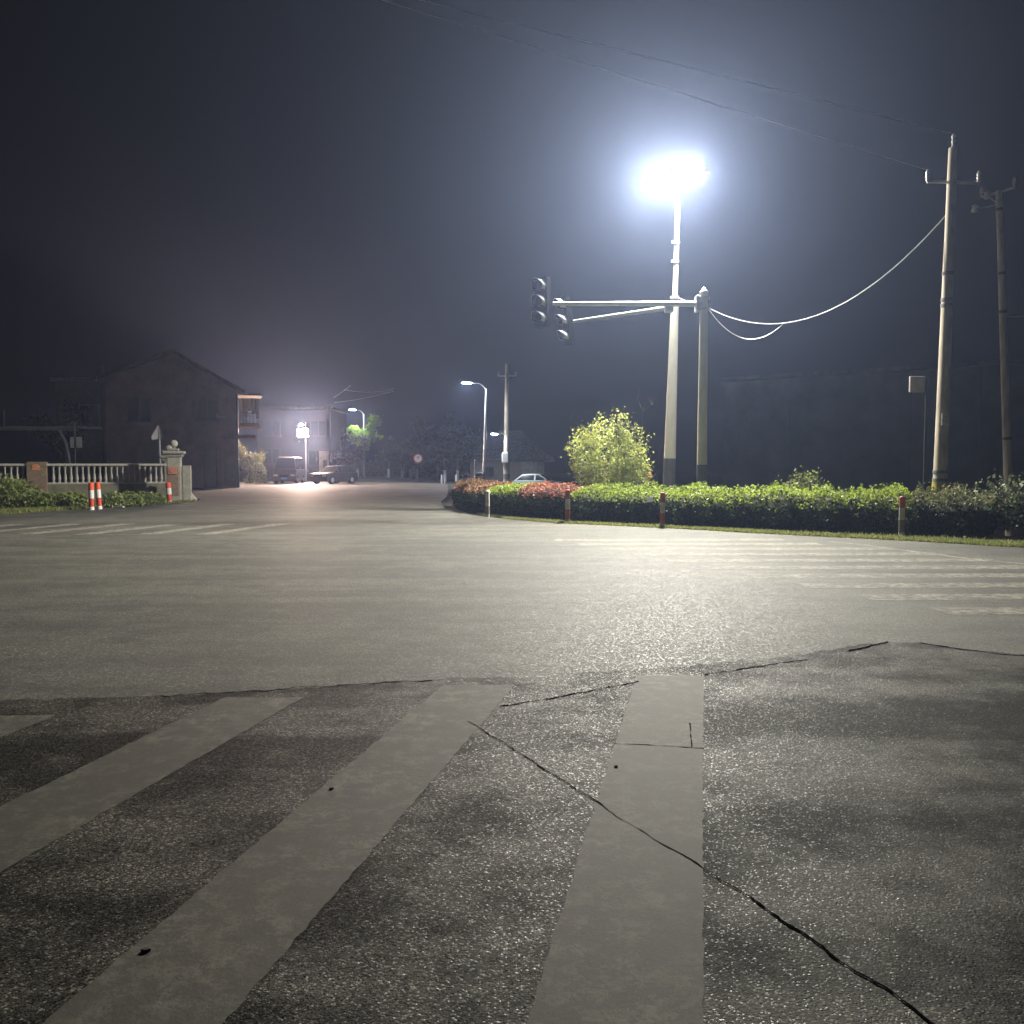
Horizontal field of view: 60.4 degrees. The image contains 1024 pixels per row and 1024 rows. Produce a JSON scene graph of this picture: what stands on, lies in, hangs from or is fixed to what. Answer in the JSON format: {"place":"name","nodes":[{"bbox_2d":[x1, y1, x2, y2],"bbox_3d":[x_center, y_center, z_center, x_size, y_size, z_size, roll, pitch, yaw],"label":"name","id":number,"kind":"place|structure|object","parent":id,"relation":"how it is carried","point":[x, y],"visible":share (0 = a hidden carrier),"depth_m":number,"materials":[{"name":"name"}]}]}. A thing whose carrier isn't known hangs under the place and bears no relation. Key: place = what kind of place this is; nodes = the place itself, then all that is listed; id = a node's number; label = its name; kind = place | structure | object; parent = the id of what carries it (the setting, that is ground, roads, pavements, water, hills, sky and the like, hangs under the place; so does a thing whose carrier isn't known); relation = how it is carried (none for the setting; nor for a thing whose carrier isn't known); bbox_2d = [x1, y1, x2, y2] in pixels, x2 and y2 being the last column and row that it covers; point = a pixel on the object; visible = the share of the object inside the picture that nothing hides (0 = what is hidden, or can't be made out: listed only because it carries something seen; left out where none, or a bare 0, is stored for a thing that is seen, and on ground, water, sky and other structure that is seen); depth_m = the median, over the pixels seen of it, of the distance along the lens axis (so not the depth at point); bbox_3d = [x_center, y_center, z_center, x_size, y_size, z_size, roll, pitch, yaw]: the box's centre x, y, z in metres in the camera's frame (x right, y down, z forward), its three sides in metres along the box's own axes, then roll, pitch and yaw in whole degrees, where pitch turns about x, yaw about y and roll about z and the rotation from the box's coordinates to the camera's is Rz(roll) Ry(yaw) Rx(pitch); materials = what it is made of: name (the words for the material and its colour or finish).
{"place":"outdoors","nodes":[
{"label":"outdoors","id":0,"kind":"place"},
{"bbox_2d":[0,498,195,513],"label":"grass","id":1,"kind":"structure","parent":0,"point":[14,510],"depth_m":28.89,"materials":[{"name":"green plant"}]},
{"bbox_2d":[162,440,191,500],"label":"gate pillar","id":2,"kind":"structure","parent":1,"relation":"on","point":[177,472],"depth_m":35.27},
{"bbox_2d":[319,451,328,481],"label":"sign","id":3,"kind":"object","parent":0,"point":[323,459],"visible":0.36,"depth_m":75.82,"materials":[{"name":"metal"}]},
{"bbox_2d":[0,642,1023,1023],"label":"road surface","id":4,"kind":"object","parent":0,"point":[864,810],"visible":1,"depth_m":3.47,"materials":[{"name":"grey asphalt"}]},
{"bbox_2d":[0,715,55,736],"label":"crosswalk bar","id":5,"kind":"object","parent":4,"relation":"on","point":[10,724],"visible":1,"depth_m":5.13,"materials":[{"name":"paint"}]},
{"bbox_2d":[0,697,302,871],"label":"crosswalk bar","id":6,"kind":"object","parent":4,"relation":"on","point":[31,822],"visible":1,"depth_m":4.24,"materials":[{"name":"paint"}]},
{"bbox_2d":[43,684,513,1023],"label":"crosswalk bar","id":7,"kind":"object","parent":4,"relation":"on","point":[219,944],"visible":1,"depth_m":3.10,"materials":[{"name":"paint"}]},
{"bbox_2d":[162,680,431,696],"bbox_3d":[-1.415,1.178,5.899,1.774,0.001,0.076,-1,3,-14],"label":"road crack","id":8,"kind":"object","parent":4,"relation":"on","point":[305,687],"visible":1,"depth_m":5.93,"materials":[{"name":"black asphalt"}]},
{"bbox_2d":[468,721,704,869],"bbox_3d":[0.227,1.270,4.189,0.030,0.001,2.120,-2,3,-27],"label":"road crack","id":9,"kind":"object","parent":4,"relation":"on","point":[591,797],"visible":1,"depth_m":3.96,"materials":[{"name":"black asphalt"}]},
{"bbox_2d":[527,675,704,1023],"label":"crosswalk bar","id":10,"kind":"object","parent":4,"relation":"on","point":[627,945],"visible":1,"depth_m":3.12,"materials":[{"name":"paint"}]},
{"bbox_2d":[706,869,933,1023],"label":"road crack","id":11,"kind":"object","parent":4,"relation":"on","point":[874,981],"visible":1,"depth_m":2.68,"materials":[{"name":"black asphalt"}]},
{"bbox_2d":[0,478,1023,699],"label":"road","id":12,"kind":"structure","parent":0,"point":[359,581],"depth_m":9.89,"materials":[{"name":"grey asphalt"}]},
{"bbox_2d":[23,524,128,533],"bbox_3d":[-10.138,0.387,20.755,0.423,0.001,3.571,1,3,12],"label":"crosswalk bar","id":13,"kind":"object","parent":12,"relation":"on","point":[75,529],"visible":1,"depth_m":20.41,"materials":[{"name":"paint"}]},
{"bbox_2d":[88,482,93,509],"bbox_3d":[-13.971,-0.526,29.221,0.166,0.920,0.170,0,3,0],"label":"guard post","id":14,"kind":"object","parent":12,"relation":"on","point":[91,494],"visible":0.98,"depth_m":29.16,"materials":[{"name":"red plastic"}]},
{"bbox_2d":[95,482,101,508],"bbox_3d":[-13.979,-0.552,29.748,0.219,0.925,0.170,0,3,0],"label":"guard post","id":15,"kind":"object","parent":12,"relation":"on","point":[98,495],"visible":1,"depth_m":29.68,"materials":[{"name":"red plastic"}]},
{"bbox_2d":[76,524,180,534],"bbox_3d":[-8.874,0.396,20.597,0.424,0.001,3.455,1,3,12],"label":"crosswalk bar","id":16,"kind":"object","parent":12,"relation":"on","point":[109,531],"visible":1,"depth_m":20.41,"materials":[{"name":"paint"}]},
{"bbox_2d":[142,524,231,533],"bbox_3d":[-7.552,0.391,20.697,0.423,0.001,3.464,1,3,12],"label":"crosswalk bar","id":17,"kind":"object","parent":12,"relation":"on","point":[183,529],"visible":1,"depth_m":20.41,"materials":[{"name":"paint"}]},
{"bbox_2d":[198,524,283,534],"bbox_3d":[-6.250,0.390,20.706,0.423,0.001,3.689,1,3,12],"label":"crosswalk bar","id":18,"kind":"object","parent":12,"relation":"on","point":[240,529],"visible":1,"depth_m":20.41,"materials":[{"name":"paint"}]},
{"bbox_2d":[273,457,304,482],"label":"parked van","id":19,"kind":"object","parent":12,"relation":"on","point":[288,468],"visible":1,"depth_m":70.67,"materials":[{"name":"paint"}]},
{"bbox_2d":[298,422,308,481],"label":"yard floodlight","id":20,"kind":"object","parent":12,"relation":"on","point":[303,432],"visible":0.91,"depth_m":75.67,"materials":[{"name":"metal"}]},
{"bbox_2d":[310,465,357,483],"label":"parked car","id":21,"kind":"object","parent":12,"relation":"on","point":[333,474],"visible":0.98,"depth_m":69.39,"materials":[{"name":"paint"}]},
{"bbox_2d":[485,490,489,516],"bbox_3d":[-0.703,-0.230,25.349,0.121,0.784,0.124,0,3,0],"label":"guard post","id":22,"kind":"object","parent":12,"relation":"on","point":[487,503],"visible":0.95,"depth_m":25.31,"materials":[{"name":"white metal"}]},
{"bbox_2d":[555,539,782,540],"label":"crosswalk bar","id":23,"kind":"object","parent":12,"relation":"on","point":[668,539],"visible":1,"depth_m":17.68,"materials":[{"name":"paint"}]},
{"bbox_2d":[577,543,821,544],"bbox_3d":[3.546,0.606,16.672,4.620,0.001,0.454,0,3,-1],"label":"crosswalk bar","id":24,"kind":"object","parent":12,"relation":"on","point":[699,544],"visible":1,"depth_m":16.57,"materials":[{"name":"paint"}]},
{"bbox_2d":[603,547,893,549],"bbox_3d":[4.238,0.657,15.730,5.212,0.001,0.455,0,3,-1],"label":"crosswalk bar","id":25,"kind":"object","parent":12,"relation":"on","point":[834,548],"visible":1,"depth_m":15.78,"materials":[{"name":"paint"}]},
{"bbox_2d":[632,553,943,555],"bbox_3d":[4.632,0.708,14.781,5.209,0.001,0.455,0,3,-1],"label":"crosswalk bar","id":26,"kind":"object","parent":12,"relation":"on","point":[710,554],"visible":1,"depth_m":14.72,"materials":[{"name":"paint"}]},
{"bbox_2d":[666,558,997,561],"bbox_3d":[5.029,0.759,13.833,5.221,0.001,0.455,0,3,-1],"label":"crosswalk bar","id":27,"kind":"object","parent":12,"relation":"on","point":[824,560],"visible":1,"depth_m":13.80,"materials":[{"name":"paint"}]},
{"bbox_2d":[703,565,1023,568],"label":"crosswalk bar","id":28,"kind":"object","parent":12,"relation":"on","point":[891,567],"visible":1,"depth_m":12.86,"materials":[{"name":"paint"}]},
{"bbox_2d":[747,573,1023,577],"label":"crosswalk bar","id":29,"kind":"object","parent":12,"relation":"on","point":[940,575],"visible":1,"depth_m":11.93,"materials":[{"name":"paint"}]},
{"bbox_2d":[798,583,1023,587],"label":"crosswalk bar","id":30,"kind":"object","parent":12,"relation":"on","point":[910,585],"visible":1,"depth_m":10.94,"materials":[{"name":"paint"}]},
{"bbox_2d":[827,541,1023,563],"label":"edge line","id":31,"kind":"object","parent":12,"relation":"on","point":[928,553],"visible":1,"depth_m":14.87,"materials":[{"name":"paint"}]},
{"bbox_2d":[858,594,1023,599],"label":"crosswalk bar","id":32,"kind":"object","parent":12,"relation":"on","point":[945,596],"visible":1,"depth_m":10.03,"materials":[{"name":"paint"}]},
{"bbox_2d":[929,607,1023,614],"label":"crosswalk bar","id":33,"kind":"object","parent":12,"relation":"on","point":[980,610],"visible":1,"depth_m":9.06,"materials":[{"name":"paint"}]},
{"bbox_2d":[0,470,1023,542],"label":"ground","id":34,"kind":"structure","parent":0,"point":[684,479],"depth_m":112.82,"materials":[{"name":"soil"}]},
{"bbox_2d":[0,468,29,507],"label":"weed clump","id":35,"kind":"object","parent":34,"relation":"on","point":[7,499],"visible":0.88,"depth_m":30.66,"materials":[{"name":"green plant"}]},
{"bbox_2d":[0,478,47,505],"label":"weed clump","id":36,"kind":"object","parent":34,"relation":"on","point":[30,485],"visible":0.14,"depth_m":31.45,"materials":[{"name":"green plant"}]},
{"bbox_2d":[14,487,56,507],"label":"weed clump","id":37,"kind":"object","parent":34,"relation":"on","point":[30,499],"visible":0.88,"depth_m":29.80,"materials":[{"name":"green plant"}]},
{"bbox_2d":[0,410,102,481],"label":"canopy frame","id":38,"kind":"object","parent":34,"relation":"on","point":[75,441],"visible":0.77,"depth_m":44.79,"materials":[{"name":"metal"}]},
{"bbox_2d":[37,491,66,506],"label":"weed clump","id":39,"kind":"object","parent":34,"relation":"on","point":[54,503],"visible":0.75,"depth_m":29.94,"materials":[{"name":"green plant"}]},
{"bbox_2d":[21,397,94,481],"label":"dim tree","id":40,"kind":"object","parent":34,"relation":"on","point":[76,415],"visible":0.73,"depth_m":54.55,"materials":[{"name":"green plant"}]},
{"bbox_2d":[53,489,82,506],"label":"weed clump","id":41,"kind":"object","parent":34,"relation":"on","point":[71,498],"visible":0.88,"depth_m":30.08,"materials":[{"name":"green plant"}]},
{"bbox_2d":[50,365,108,482],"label":"flat roofed house","id":42,"kind":"structure","parent":34,"relation":"on","point":[88,393],"depth_m":57.25,"materials":[{"name":"concrete"}]},
{"bbox_2d":[78,404,100,427],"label":"window","id":43,"kind":"structure","parent":42,"relation":"in","point":[93,410],"depth_m":57.19,"materials":[{"name":"black glass"}]},
{"bbox_2d":[0,462,166,499],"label":"balustrade","id":44,"kind":"object","parent":34,"relation":"on","point":[37,473],"visible":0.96,"depth_m":35.71,"materials":[{"name":"concrete"}]},
{"bbox_2d":[101,491,132,507],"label":"weed clump","id":45,"kind":"object","parent":34,"relation":"on","point":[113,499],"visible":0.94,"depth_m":31.03,"materials":[{"name":"green plant"}]},
{"bbox_2d":[123,490,146,505],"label":"weed clump","id":46,"kind":"object","parent":34,"relation":"on","point":[137,499],"visible":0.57,"depth_m":31.88,"materials":[{"name":"green plant"}]},
{"bbox_2d":[138,490,160,504],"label":"weed clump","id":47,"kind":"object","parent":34,"relation":"on","point":[151,499],"visible":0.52,"depth_m":32.63,"materials":[{"name":"green plant"}]},
{"bbox_2d":[152,426,163,480],"bbox_3d":[-15.874,-2.274,39.621,0.567,3.301,0.303,0,3,0],"label":"triangular road sign","id":48,"kind":"object","parent":34,"relation":"on","point":[157,433],"visible":0.74,"depth_m":39.53,"materials":[{"name":"metal"}]},
{"bbox_2d":[95,349,261,487],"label":"gabled house","id":49,"kind":"structure","parent":34,"relation":"on","point":[189,406],"depth_m":56.47,"materials":[{"name":"paint"}]},
{"bbox_2d":[125,397,152,423],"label":"window","id":50,"kind":"structure","parent":49,"relation":"in","point":[138,410],"depth_m":55.84,"materials":[{"name":"black glass"}]},
{"bbox_2d":[195,395,219,422],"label":"window","id":51,"kind":"structure","parent":49,"relation":"in","point":[207,406],"depth_m":57.08,"materials":[{"name":"grey glass"}]},
{"bbox_2d":[203,449,216,487],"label":"door","id":52,"kind":"structure","parent":49,"relation":"in","point":[209,455],"depth_m":57.30,"materials":[{"name":"metal"}]},
{"bbox_2d":[239,442,268,479],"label":"yard tree","id":53,"kind":"object","parent":34,"relation":"on","point":[247,461],"visible":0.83,"depth_m":71.17,"materials":[{"name":"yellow plant"}]},
{"bbox_2d":[244,462,269,483],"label":"yard bush","id":54,"kind":"object","parent":34,"relation":"on","point":[257,470],"visible":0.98,"depth_m":69.63,"materials":[{"name":"green plant"}]},
{"bbox_2d":[255,406,348,480],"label":"row house","id":55,"kind":"structure","parent":34,"relation":"on","point":[277,433],"depth_m":83.75,"materials":[{"name":"paint"}]},
{"bbox_2d":[262,448,279,464],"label":"window","id":56,"kind":"structure","parent":55,"relation":"in","point":[272,454],"depth_m":83.78,"materials":[{"name":"grey glass"}]},
{"bbox_2d":[262,420,280,436],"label":"window","id":57,"kind":"structure","parent":55,"relation":"in","point":[271,427],"depth_m":83.64,"materials":[{"name":"grey glass"}]},
{"bbox_2d":[307,450,323,465],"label":"window","id":58,"kind":"structure","parent":55,"relation":"in","point":[313,455],"depth_m":83.80,"materials":[{"name":"grey glass"}]},
{"bbox_2d":[309,420,327,436],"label":"window","id":59,"kind":"structure","parent":55,"relation":"in","point":[318,428],"depth_m":83.64,"materials":[{"name":"grey glass"}]},
{"bbox_2d":[329,448,353,465],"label":"purplish tree","id":60,"kind":"object","parent":34,"relation":"on","point":[334,459],"visible":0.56,"depth_m":79.50,"materials":[{"name":"plant"}]},
{"bbox_2d":[337,420,372,470],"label":"bare twig tree","id":61,"kind":"object","parent":34,"relation":"on","point":[353,457],"visible":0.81,"depth_m":87.81,"materials":[{"name":"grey plant"}]},
{"bbox_2d":[346,413,383,477],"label":"roadside tree","id":62,"kind":"object","parent":34,"relation":"on","point":[372,425],"visible":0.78,"depth_m":101.07,"materials":[{"name":"green plant"}]},
{"bbox_2d":[354,460,398,476],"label":"roadside bush","id":63,"kind":"object","parent":34,"relation":"on","point":[368,464],"visible":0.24,"depth_m":116.74,"materials":[{"name":"green plant"}]},
{"bbox_2d":[373,442,398,477],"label":"street tree","id":64,"kind":"object","parent":34,"relation":"on","point":[383,454],"visible":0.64,"depth_m":107.55,"materials":[{"name":"green plant"}]},
{"bbox_2d":[365,461,414,476],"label":"roadside bush","id":65,"kind":"object","parent":34,"relation":"on","point":[376,471],"visible":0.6,"depth_m":114.70,"materials":[{"name":"green plant"}]},
{"bbox_2d":[386,435,407,477],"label":"street tree","id":66,"kind":"object","parent":34,"relation":"on","point":[392,454],"visible":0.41,"depth_m":103.62,"materials":[{"name":"green plant"}]},
{"bbox_2d":[394,440,414,478],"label":"street tree","id":67,"kind":"object","parent":34,"relation":"on","point":[400,453],"visible":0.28,"depth_m":99.68,"materials":[{"name":"green plant"}]},
{"bbox_2d":[399,438,423,478],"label":"street tree","id":68,"kind":"object","parent":34,"relation":"on","point":[407,453],"visible":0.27,"depth_m":96.70,"materials":[{"name":"green plant"}]},
{"bbox_2d":[397,463,447,477],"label":"roadside bush","id":69,"kind":"object","parent":34,"relation":"on","point":[422,472],"visible":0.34,"depth_m":104.42,"materials":[{"name":"green plant"}]},
{"bbox_2d":[401,411,474,479],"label":"dark round tree","id":70,"kind":"object","parent":34,"relation":"on","point":[422,447],"visible":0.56,"depth_m":90.95,"materials":[{"name":"green plant"}]},
{"bbox_2d":[429,435,462,480],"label":"street tree","id":71,"kind":"object","parent":34,"relation":"on","point":[439,453],"visible":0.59,"depth_m":83.74,"materials":[{"name":"green plant"}]},
{"bbox_2d":[437,465,469,479],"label":"roadside bush","id":72,"kind":"object","parent":34,"relation":"on","point":[464,472],"visible":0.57,"depth_m":86.99,"materials":[{"name":"green plant"}]},
{"bbox_2d":[438,438,472,480],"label":"street tree","id":73,"kind":"object","parent":34,"relation":"on","point":[456,451],"visible":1,"depth_m":81.56,"materials":[{"name":"green plant"}]},
{"bbox_2d":[450,424,487,467],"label":"broad dark tree","id":74,"kind":"object","parent":34,"relation":"on","point":[477,442],"visible":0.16,"depth_m":95.17,"materials":[{"name":"green plant"}]},
{"bbox_2d":[462,381,486,475],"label":"street lamp","id":75,"kind":"object","parent":34,"relation":"on","point":[484,442],"visible":0.78,"depth_m":67.67,"materials":[{"name":"metal"}]},
{"bbox_2d":[450,477,511,513],"bbox_3d":[-1.122,-0.579,29.883,1.653,1.161,6.777,-1,3,-11],"label":"hedge","id":76,"kind":"object","parent":34,"relation":"on","point":[467,495],"visible":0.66,"depth_m":28.15,"materials":[{"name":"red plant"}]},
{"bbox_2d":[491,364,516,481],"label":"utility pole","id":77,"kind":"object","parent":34,"relation":"on","point":[505,461],"visible":0.95,"depth_m":69.53,"materials":[{"name":"concrete"}]},
{"bbox_2d":[463,430,555,481],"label":"tiled house","id":78,"kind":"structure","parent":34,"relation":"on","point":[528,454],"depth_m":85.91,"materials":[{"name":"tile"}]},
{"bbox_2d":[482,482,543,516],"bbox_3d":[0.109,-0.354,26.024,1.444,1.126,2.247,-2,4,-32],"label":"hedge","id":79,"kind":"object","parent":34,"relation":"on","point":[503,498],"visible":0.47,"depth_m":25.53,"materials":[{"name":"green plant"}]},
{"bbox_2d":[512,474,564,485],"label":"parked car","id":80,"kind":"object","parent":34,"relation":"on","point":[529,478],"visible":0.25,"depth_m":73.32,"materials":[{"name":"paint"}]},
{"bbox_2d":[515,480,589,520],"bbox_3d":[1.189,-0.306,24.617,1.490,1.179,2.002,-3,4,-45],"label":"hedge","id":81,"kind":"object","parent":34,"relation":"on","point":[540,501],"visible":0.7,"depth_m":24.27,"materials":[{"name":"red plant"}]},
{"bbox_2d":[565,489,569,521],"bbox_3d":[1.442,-0.142,22.801,0.121,0.882,0.124,0,3,0],"label":"guard post","id":82,"kind":"object","parent":34,"relation":"on","point":[567,504],"visible":0.9,"depth_m":22.75,"materials":[{"name":"red paint"}]},
{"bbox_2d":[565,389,661,486],"bbox_3d":[2.897,-1.679,25.972,2.892,4.018,2.745,0,3,0],"label":"bush","id":83,"kind":"object","parent":34,"relation":"on","point":[597,470],"visible":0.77,"depth_m":25.53,"materials":[{"name":"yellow plant"}]},
{"bbox_2d":[531,276,709,487],"bbox_3d":[3.163,-3.192,26.938,5.217,7.289,3.443,0,3,0],"label":"traffic signal mast","id":84,"kind":"object","parent":34,"relation":"on","point":[541,303],"visible":0.96,"depth_m":25.68,"materials":[{"name":"metal"}]},
{"bbox_2d":[562,480,709,524],"bbox_3d":[3.365,-0.254,23.487,3.561,1.200,2.476,2,4,35],"label":"hedge","id":85,"kind":"object","parent":34,"relation":"on","point":[612,501],"visible":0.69,"depth_m":22.86,"materials":[{"name":"green plant"}]},
{"bbox_2d":[642,160,708,486],"bbox_3d":[5.074,-5.084,27.591,2.020,11.206,0.609,2,4,37],"label":"lamp mast","id":86,"kind":"object","parent":34,"relation":"on","point":[684,173],"visible":0.95,"depth_m":27.64,"materials":[{"name":"metal"}]},
{"bbox_2d":[477,512,1023,547],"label":"grass","id":87,"kind":"structure","parent":34,"relation":"on","point":[973,541],"depth_m":18.82,"materials":[{"name":"green plant"}]},
{"bbox_2d":[660,492,664,525],"bbox_3d":[3.614,-0.043,21.128,0.121,0.862,0.124,0,3,0],"label":"guard post","id":88,"kind":"object","parent":87,"relation":"on","point":[662,508],"visible":0.91,"depth_m":21.08,"materials":[{"name":"red paint"}]},
{"bbox_2d":[672,475,915,535],"bbox_3d":[6.619,-0.211,20.914,5.436,1.391,2.196,1,3,23],"label":"hedge","id":89,"kind":"object","parent":34,"relation":"on","point":[778,506],"visible":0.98,"depth_m":20.23,"materials":[{"name":"green plant"}]},
{"bbox_2d":[783,465,830,494],"bbox_3d":[7.564,-0.428,22.593,1.534,1.546,1.447,2,4,32],"label":"rounded bush","id":90,"kind":"object","parent":34,"relation":"on","point":[804,483],"visible":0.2,"depth_m":22.49,"materials":[{"name":"green plant"}]},
{"bbox_2d":[717,358,1023,505],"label":"warehouse","id":91,"kind":"structure","parent":34,"relation":"on","point":[846,429],"depth_m":43.53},
{"bbox_2d":[898,496,905,536],"bbox_3d":[8.209,0.097,18.521,0.121,0.862,0.124,0,3,0],"label":"guard post","id":92,"kind":"object","parent":34,"relation":"on","point":[902,501],"visible":0.92,"depth_m":18.47,"materials":[{"name":"white paint"}]},
{"bbox_2d":[909,376,927,490],"bbox_3d":[10.787,-1.384,23.459,0.480,4.452,0.080,0,3,0],"label":"square board","id":93,"kind":"object","parent":34,"relation":"on","point":[918,384],"visible":0.83,"depth_m":23.34,"materials":[{"name":"metal"}]},
{"bbox_2d":[906,481,995,539],"bbox_3d":[9.816,-0.071,19.695,1.775,1.237,2.220,2,3,27],"label":"hedge","id":94,"kind":"object","parent":34,"relation":"on","point":[956,511],"visible":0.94,"depth_m":19.05,"materials":[{"name":"green plant"}]},
{"bbox_2d":[925,134,980,492],"bbox_3d":[10.845,-4.417,21.795,1.460,9.690,0.364,0,3,0],"label":"utility pole","id":95,"kind":"object","parent":34,"relation":"on","point":[940,468],"visible":0.94,"depth_m":21.69,"materials":[{"name":"concrete"}]},
{"bbox_2d":[421,0,952,133],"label":"overhead cable","id":96,"kind":"object","parent":95,"relation":"attached to","point":[680,65],"visible":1,"depth_m":15.03,"materials":[{"name":"metal"}]},
{"bbox_2d":[708,216,944,323],"bbox_3d":[8.223,-6.362,23.692,6.520,2.379,0.028,2,4,38],"label":"overhead cable","id":97,"kind":"object","parent":95,"relation":"attached to","point":[844,302],"visible":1,"depth_m":23.29,"materials":[{"name":"metal"}]},
{"bbox_2d":[971,177,1023,535],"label":"utility pole","id":98,"kind":"object","parent":34,"relation":"on","point":[1006,418],"visible":1,"depth_m":25.70,"materials":[{"name":"concrete"}]},
{"bbox_2d":[974,468,1023,531],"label":"pale leaved shrub","id":99,"kind":"object","parent":34,"relation":"on","point":[1011,512],"visible":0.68,"depth_m":20.09,"materials":[{"name":"green plant"}]},
{"bbox_2d":[0,0,1023,472],"label":"sky","id":100,"kind":"structure","parent":0,"point":[302,202],"materials":[{"name":"black"}]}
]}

